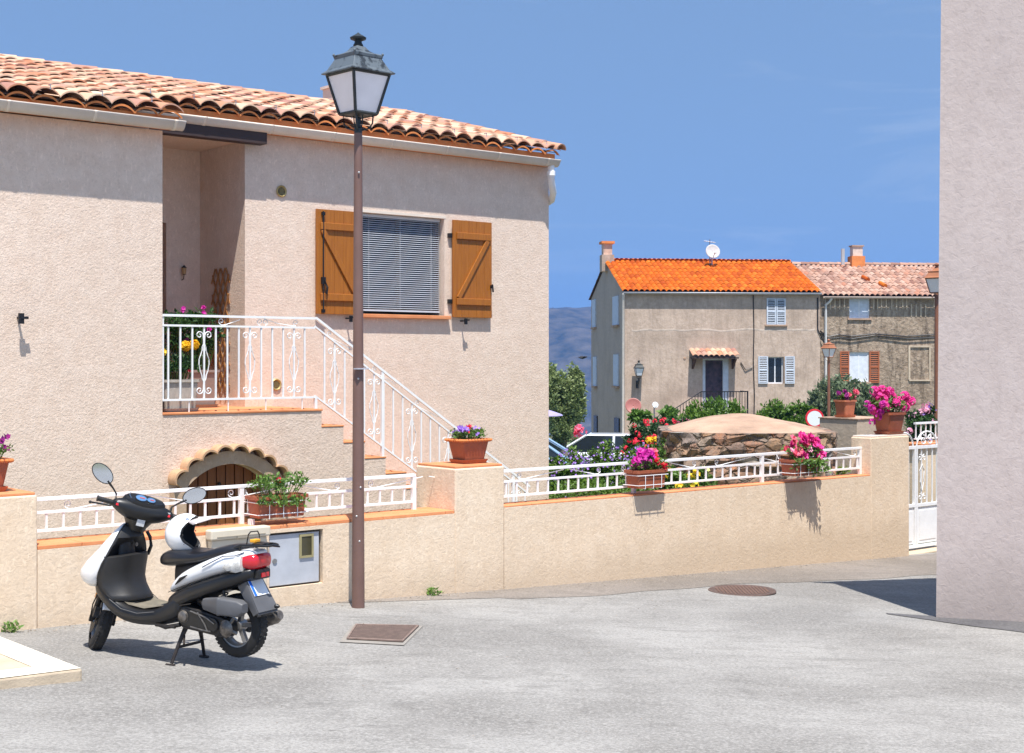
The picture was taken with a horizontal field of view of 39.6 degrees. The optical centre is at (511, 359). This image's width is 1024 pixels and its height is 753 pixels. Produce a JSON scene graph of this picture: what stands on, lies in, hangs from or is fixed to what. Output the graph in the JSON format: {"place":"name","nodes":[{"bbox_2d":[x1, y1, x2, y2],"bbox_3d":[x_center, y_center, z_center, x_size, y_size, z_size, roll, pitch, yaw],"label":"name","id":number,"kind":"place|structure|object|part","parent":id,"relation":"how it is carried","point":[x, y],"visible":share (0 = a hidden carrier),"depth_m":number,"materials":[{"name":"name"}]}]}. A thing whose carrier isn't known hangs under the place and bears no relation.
{"place":"outdoors","nodes":[
{"label":"outdoors","id":0,"kind":"place"},
{"bbox_2d":[0,0,940,307],"label":"sky","id":1,"kind":"structure","parent":0,"point":[793,130],"materials":[{"name":"blue"}]},
{"bbox_2d":[0,552,1023,752],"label":"road","id":2,"kind":"structure","parent":0,"point":[884,685],"depth_m":8.69,"materials":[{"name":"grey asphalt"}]},
{"bbox_2d":[1,619,23,632],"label":"weed","id":3,"kind":"object","parent":2,"relation":"on","point":[9,628],"visible":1,"depth_m":9.88,"materials":[{"name":"green plant"}]},
{"bbox_2d":[0,637,81,689],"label":"kerb slab","id":4,"kind":"structure","parent":2,"relation":"on","point":[22,665],"depth_m":8.36,"materials":[{"name":"concrete"}]},
{"bbox_2d":[80,463,283,665],"bbox_3d":[-2.112,1.286,9.091,1.690,1.260,0.582,0,0,30],"label":"motor scooter","id":5,"kind":"object","parent":2,"relation":"on","point":[113,570],"visible":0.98,"depth_m":8.88,"materials":[{"name":"plastic"}]},
{"bbox_2d":[165,513,200,549],"bbox_3d":[-2.049,1.097,8.998,0.297,0.252,0.240,0,0,8],"label":"helmet","id":6,"kind":"object","parent":5,"relation":"on","point":[180,534],"visible":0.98,"depth_m":8.93,"materials":[{"name":"white paint"}]},
{"bbox_2d":[340,624,422,644],"bbox_3d":[-0.924,1.954,10.162,0.529,0.047,0.850,0,0,0],"label":"drain cover","id":7,"kind":"object","parent":2,"relation":"on","point":[396,634],"visible":1,"depth_m":10.11,"materials":[{"name":"metal"}]},
{"bbox_2d":[708,584,775,595],"bbox_3d":[2.134,2.135,13.190,0.630,0.011,0.630,0,0,0],"label":"manhole cover","id":8,"kind":"object","parent":2,"relation":"on","point":[744,590],"visible":1,"depth_m":13.17,"materials":[{"name":"metal"}]},
{"bbox_2d":[887,613,1023,631],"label":"road patch","id":9,"kind":"object","parent":2,"relation":"on","point":[1009,625],"visible":1,"depth_m":11.69,"materials":[{"name":"grey asphalt"}]},
{"bbox_2d":[549,307,590,436],"bbox_3d":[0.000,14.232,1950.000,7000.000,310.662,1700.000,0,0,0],"label":"hills","id":10,"kind":"structure","parent":0,"point":[569,334],"depth_m":1669.58,"materials":[{"name":"blue"}]},
{"bbox_2d":[340,553,936,602],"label":"road verge","id":11,"kind":"structure","parent":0,"point":[913,565],"depth_m":14.12,"materials":[{"name":"concrete"}]},
{"bbox_2d":[427,587,444,595],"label":"weed","id":12,"kind":"object","parent":11,"relation":"on","point":[433,591],"visible":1,"depth_m":12.23,"materials":[{"name":"green plant"}]},
{"bbox_2d":[652,402,657,416],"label":"globe lamp","id":13,"kind":"object","parent":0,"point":[654,404],"visible":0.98,"depth_m":58.81,"materials":[{"name":"white glass"}]},
{"bbox_2d":[549,436,935,544],"bbox_3d":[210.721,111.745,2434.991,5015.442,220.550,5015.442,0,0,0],"label":"ground","id":14,"kind":"structure","parent":0,"point":[623,485],"depth_m":37.88,"materials":[{"name":"soil"}]},
{"bbox_2d":[0,54,565,538],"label":"plaster house","id":15,"kind":"structure","parent":14,"relation":"on","point":[124,196],"depth_m":16.41,"materials":[{"name":"paint"}]},
{"bbox_2d":[162,339,205,411],"bbox_3d":[-3.492,0.155,14.762,0.555,0.754,0.451,0,0,-40],"label":"patio planter","id":16,"kind":"object","parent":15,"relation":"on","point":[174,406],"visible":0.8,"depth_m":14.66,"materials":[{"name":"white ceramic"}]},
{"bbox_2d":[182,265,186,279],"bbox_3d":[-3.893,-1.038,16.881,0.066,0.184,0.090,0,0,-17],"label":"wall lantern","id":17,"kind":"object","parent":15,"relation":"attached to","point":[184,267],"depth_m":16.85,"materials":[{"name":"black metal"}]},
{"bbox_2d":[162,305,225,407],"bbox_3d":[-3.634,-0.041,16.032,0.691,1.147,0.584,0,0,-40],"label":"patio planter","id":18,"kind":"object","parent":15,"relation":"on","point":[174,347],"visible":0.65,"depth_m":15.96,"materials":[{"name":"plant"}]},
{"bbox_2d":[211,268,229,391],"bbox_3d":[-3.412,-0.350,16.643,0.018,1.451,0.439,0,0,-40],"label":"trellis","id":19,"kind":"object","parent":15,"relation":"attached to","point":[223,313],"visible":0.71,"depth_m":16.62,"materials":[{"name":"brown wood"}]},
{"bbox_2d":[186,464,260,525],"bbox_3d":[-3.057,1.691,14.932,0.948,1.218,0.075,0,0,-40],"label":"cellar door","id":20,"kind":"structure","parent":15,"relation":"in","point":[227,474],"depth_m":14.94,"materials":[{"name":"brown wood"}]},
{"bbox_2d":[363,213,439,312],"bbox_3d":[-1.419,-1.197,17.780,1.243,1.194,0.122,0,0,-40],"label":"window","id":21,"kind":"structure","parent":15,"relation":"in","point":[400,254],"depth_m":17.79,"materials":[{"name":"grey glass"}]},
{"bbox_2d":[321,32,394,607],"bbox_3d":[-1.235,-0.266,11.420,0.424,4.732,0.424,0,0,-43],"label":"street lamp","id":22,"kind":"object","parent":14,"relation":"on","point":[358,74],"visible":1,"depth_m":11.38,"materials":[{"name":"brown metal"}]},
{"bbox_2d":[0,434,908,631],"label":"garden wall","id":23,"kind":"structure","parent":14,"relation":"on","point":[460,528],"depth_m":13.02,"materials":[{"name":"paint"}]},
{"bbox_2d":[0,433,14,491],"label":"flower pot","id":24,"kind":"object","parent":23,"relation":"on","point":[4,462],"visible":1,"depth_m":10.09,"materials":[{"name":"ceramic"}]},
{"bbox_2d":[206,525,269,596],"bbox_3d":[-2.118,1.560,11.024,0.520,0.520,0.111,0,0,-40],"label":"meter cabinet","id":25,"kind":"object","parent":23,"relation":"attached to","point":[217,538],"visible":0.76,"depth_m":10.97,"materials":[{"name":"beige plastic"}]},
{"bbox_2d":[244,471,310,524],"bbox_3d":[-1.888,1.154,11.451,0.514,0.532,0.412,0,0,-40],"label":"hanging planter","id":26,"kind":"object","parent":23,"relation":"attached to","point":[288,503],"visible":0.99,"depth_m":11.38,"materials":[{"name":"ceramic"}]},
{"bbox_2d":[269,529,319,587],"bbox_3d":[-1.830,1.595,11.540,0.498,0.438,0.292,0,0,-40],"label":"meter cabinet","id":27,"kind":"object","parent":23,"relation":"attached to","point":[295,557],"visible":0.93,"depth_m":11.44,"materials":[{"name":"grey metal"}]},
{"bbox_3d":[-1.752,1.598,11.439,0.460,0.405,0.037,0,0,-40],"label":"door","id":28,"kind":"part","parent":27,"relation":"part of","materials":[{"name":"white metal"}]},
{"bbox_2d":[445,424,491,463],"bbox_3d":[-0.400,0.756,12.918,0.383,0.355,0.300,0,0,-40],"label":"flower pot","id":29,"kind":"object","parent":23,"relation":"on","point":[471,448],"visible":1,"depth_m":12.85,"materials":[{"name":"ceramic"}]},
{"bbox_2d":[620,447,667,488],"bbox_3d":[1.293,1.054,13.986,0.456,0.407,0.338,0,0,-40],"label":"hanging planter","id":30,"kind":"object","parent":23,"relation":"hanging from","point":[644,471],"visible":1,"depth_m":13.89,"materials":[{"name":"ceramic"}]},
{"bbox_2d":[775,431,831,476],"bbox_3d":[3.176,1.020,15.447,0.652,0.512,0.421,0,0,-40],"label":"hanging planter","id":31,"kind":"object","parent":23,"relation":"hanging from","point":[802,461],"visible":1,"depth_m":15.36,"materials":[{"name":"ceramic"}]},
{"bbox_2d":[863,385,915,434],"bbox_3d":[4.417,0.581,16.773,0.755,0.582,0.391,0,0,-40],"label":"flower pot","id":32,"kind":"object","parent":23,"relation":"on","point":[889,421],"visible":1,"depth_m":16.68,"materials":[{"name":"ceramic"}]},
{"bbox_2d":[904,430,936,554],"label":"garden gate","id":33,"kind":"structure","parent":23,"relation":"attached to","point":[923,525],"depth_m":17.48,"materials":[{"name":"white metal"}]},
{"bbox_2d":[549,456,558,481],"bbox_3d":[0.651,1.994,23.015,0.369,0.931,0.369,0,0,0],"label":"cypress shrub","id":34,"kind":"object","parent":14,"relation":"on","point":[551,458],"visible":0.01,"depth_m":22.99,"materials":[{"name":"green plant"}]},
{"bbox_2d":[549,410,562,415],"bbox_3d":[0.598,1.667,27.000,0.684,1.570,0.684,0,0,22],"label":"parasol","id":35,"kind":"object","parent":14,"relation":"on","point":[552,413],"visible":0.18,"depth_m":26.82,"materials":[{"name":"white fabric"}]},
{"bbox_2d":[549,360,588,447],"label":"olive tree","id":36,"kind":"object","parent":14,"relation":"on","point":[567,399],"visible":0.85,"depth_m":43.77,"materials":[{"name":"green plant"}]},
{"bbox_2d":[549,438,591,463],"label":"parked car","id":37,"kind":"object","parent":14,"relation":"on","point":[555,449],"depth_m":42.61,"materials":[{"name":"paint"}]},
{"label":"windows","id":38,"kind":"part","parent":37,"relation":"part of","materials":[{"name":"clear glass"}]},
{"bbox_2d":[568,424,586,444],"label":"pink flower bush","id":39,"kind":"object","parent":14,"relation":"on","point":[578,429],"visible":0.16,"depth_m":47.29,"materials":[{"name":"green plant"}]},
{"bbox_2d":[567,432,629,461],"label":"parked car","id":40,"kind":"object","parent":14,"relation":"on","point":[584,443],"visible":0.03,"depth_m":45.40,"materials":[{"name":"white paint"}]},
{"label":"windows","id":41,"kind":"part","parent":40,"relation":"part of","materials":[{"name":"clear glass"}]},
{"bbox_2d":[549,438,658,498],"bbox_3d":[1.301,1.690,19.678,2.254,1.134,2.581,0,0,0],"label":"flowering hedge","id":42,"kind":"object","parent":14,"relation":"on","point":[605,457],"visible":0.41,"depth_m":20.29,"materials":[{"name":"green plant"}]},
{"bbox_2d":[625,398,640,423],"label":"satellite dish","id":43,"kind":"object","parent":14,"relation":"on","point":[632,403],"visible":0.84,"depth_m":58.63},
{"bbox_2d":[645,436,656,446],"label":"marigold clump","id":44,"kind":"object","parent":14,"relation":"on","point":[648,440],"visible":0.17,"depth_m":21.43,"materials":[{"name":"yellow plant"}]},
{"bbox_2d":[626,405,679,424],"bbox_3d":[3.283,1.302,33.005,1.265,0.560,0.676,0,0,0],"label":"fig bush","id":45,"kind":"object","parent":14,"relation":"on","point":[636,415],"visible":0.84,"depth_m":32.92,"materials":[{"name":"green plant"}]},
{"bbox_2d":[620,414,697,456],"bbox_3d":[3.268,1.844,31.708,1.905,1.273,2.709,0,0,40],"label":"red oleander","id":46,"kind":"object","parent":14,"relation":"on","point":[635,436],"visible":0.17,"depth_m":31.81,"materials":[{"name":"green plant"}]},
{"bbox_2d":[657,437,719,489],"bbox_3d":[2.248,1.495,19.166,0.785,0.970,1.382,0,0,-21],"label":"rose bush","id":47,"kind":"object","parent":14,"relation":"on","point":[701,474],"visible":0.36,"depth_m":18.81,"materials":[{"name":"yellow plant"}]},
{"bbox_2d":[589,241,824,432],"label":"grey house","id":48,"kind":"structure","parent":14,"relation":"on","point":[746,333],"depth_m":60.61,"materials":[{"name":"grey paint"}]},
{"bbox_2d":[633,360,643,387],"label":"wall lantern","id":49,"kind":"object","parent":48,"relation":"attached to","point":[638,367],"depth_m":59.59,"materials":[{"name":"black metal"}]},
{"bbox_2d":[706,244,719,264],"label":"satellite dish","id":50,"kind":"object","parent":48,"relation":"on","point":[712,251],"visible":1,"depth_m":63.93,"materials":[{"name":"white metal"}]},
{"bbox_2d":[768,357,782,383],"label":"window","id":51,"kind":"structure","parent":48,"relation":"in","point":[775,364],"depth_m":60.85,"materials":[{"name":"white glass"}]},
{"bbox_2d":[765,301,787,325],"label":"window","id":52,"kind":"structure","parent":48,"relation":"in","point":[768,301],"depth_m":60.74,"materials":[{"name":"blue glass"}]},
{"bbox_2d":[677,395,747,421],"bbox_3d":[5.019,1.857,37.607,1.964,1.888,3.119,0,0,37],"label":"clipped hedge","id":53,"kind":"object","parent":14,"relation":"on","point":[696,411],"visible":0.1,"depth_m":37.84,"materials":[{"name":"green plant"}]},
{"bbox_2d":[656,413,837,484],"bbox_3d":[3.296,1.631,20.193,2.472,1.738,2.613,0,0,4],"label":"stone cistern","id":54,"kind":"object","parent":14,"relation":"on","point":[729,434],"visible":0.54,"depth_m":19.02,"materials":[{"name":"brown stone"}]},
{"bbox_2d":[755,398,817,425],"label":"rosemary bush","id":55,"kind":"object","parent":14,"relation":"on","point":[775,410],"visible":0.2,"depth_m":49.83,"materials":[{"name":"green plant"}]},
{"bbox_2d":[805,409,823,425],"bbox_3d":[8.084,2.255,38.020,0.500,1.893,0.081,0,0,0],"label":"road sign","id":56,"kind":"object","parent":14,"relation":"on","point":[811,417],"visible":0.71,"depth_m":37.98,"materials":[{"name":"metal"}]},
{"bbox_2d":[821,339,835,416],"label":"street lamp","id":57,"kind":"object","parent":14,"relation":"on","point":[828,348],"visible":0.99,"depth_m":47.95,"materials":[{"name":"orange metal"}]},
{"bbox_2d":[803,373,873,416],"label":"olive bush","id":58,"kind":"object","parent":14,"relation":"on","point":[818,398],"visible":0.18,"depth_m":51.66,"materials":[{"name":"green plant"}]},
{"bbox_2d":[836,464,850,474],"bbox_3d":[4.357,1.681,20.245,1.204,0.407,1.053,0,0,0],"label":"shrub","id":59,"kind":"object","parent":14,"relation":"on","point":[842,471],"visible":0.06,"depth_m":20.58,"materials":[{"name":"green plant"}]},
{"bbox_2d":[818,416,876,474],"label":"garden pillar","id":60,"kind":"structure","parent":14,"relation":"on","point":[847,428],"depth_m":22.10,"materials":[{"name":"beige paint"}]},
{"bbox_2d":[833,388,858,417],"bbox_3d":[5.239,0.660,22.293,0.369,0.472,0.302,0,0,-40],"label":"flower pot","id":61,"kind":"object","parent":60,"relation":"on","point":[845,405],"visible":1,"depth_m":22.22,"materials":[{"name":"ceramic"}]},
{"bbox_2d":[791,245,938,440],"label":"weathered house","id":62,"kind":"structure","parent":14,"relation":"on","point":[877,324],"depth_m":61.31,"materials":[{"name":"beige tile"}]},
{"bbox_2d":[847,296,871,319],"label":"window","id":63,"kind":"structure","parent":62,"relation":"in","point":[858,308],"depth_m":61.17,"materials":[{"name":"glass"}]},
{"bbox_2d":[849,352,870,383],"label":"window","id":64,"kind":"structure","parent":62,"relation":"in","point":[858,361],"depth_m":61.19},
{"bbox_2d":[908,345,930,380],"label":"blocked window","id":65,"kind":"structure","parent":62,"relation":"in","point":[909,346],"depth_m":61.35,"materials":[{"name":"beige paint"}]},
{"bbox_2d":[904,402,937,441],"bbox_3d":[7.433,1.202,25.987,0.710,0.903,0.732,0,0,-44],"label":"pink oleander","id":66,"kind":"object","parent":14,"relation":"on","point":[922,415],"visible":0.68,"depth_m":25.87,"materials":[{"name":"green plant"}]},
{"bbox_2d":[909,421,937,506],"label":"terrace wall","id":67,"kind":"structure","parent":14,"relation":"on","point":[924,466],"depth_m":21.41,"materials":[{"name":"metal"}]},
{"bbox_2d":[924,263,938,439],"bbox_3d":[9.257,0.469,31.000,0.424,5.183,0.424,0,0,40],"label":"street lamp","id":68,"kind":"object","parent":14,"relation":"on","point":[931,277],"visible":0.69,"depth_m":30.95,"materials":[{"name":"brown metal"}]},
{"bbox_2d":[936,0,1023,621],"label":"lilac building","id":69,"kind":"structure","parent":14,"relation":"on","point":[980,512],"depth_m":11.85,"materials":[{"name":"paint"}]}
]}

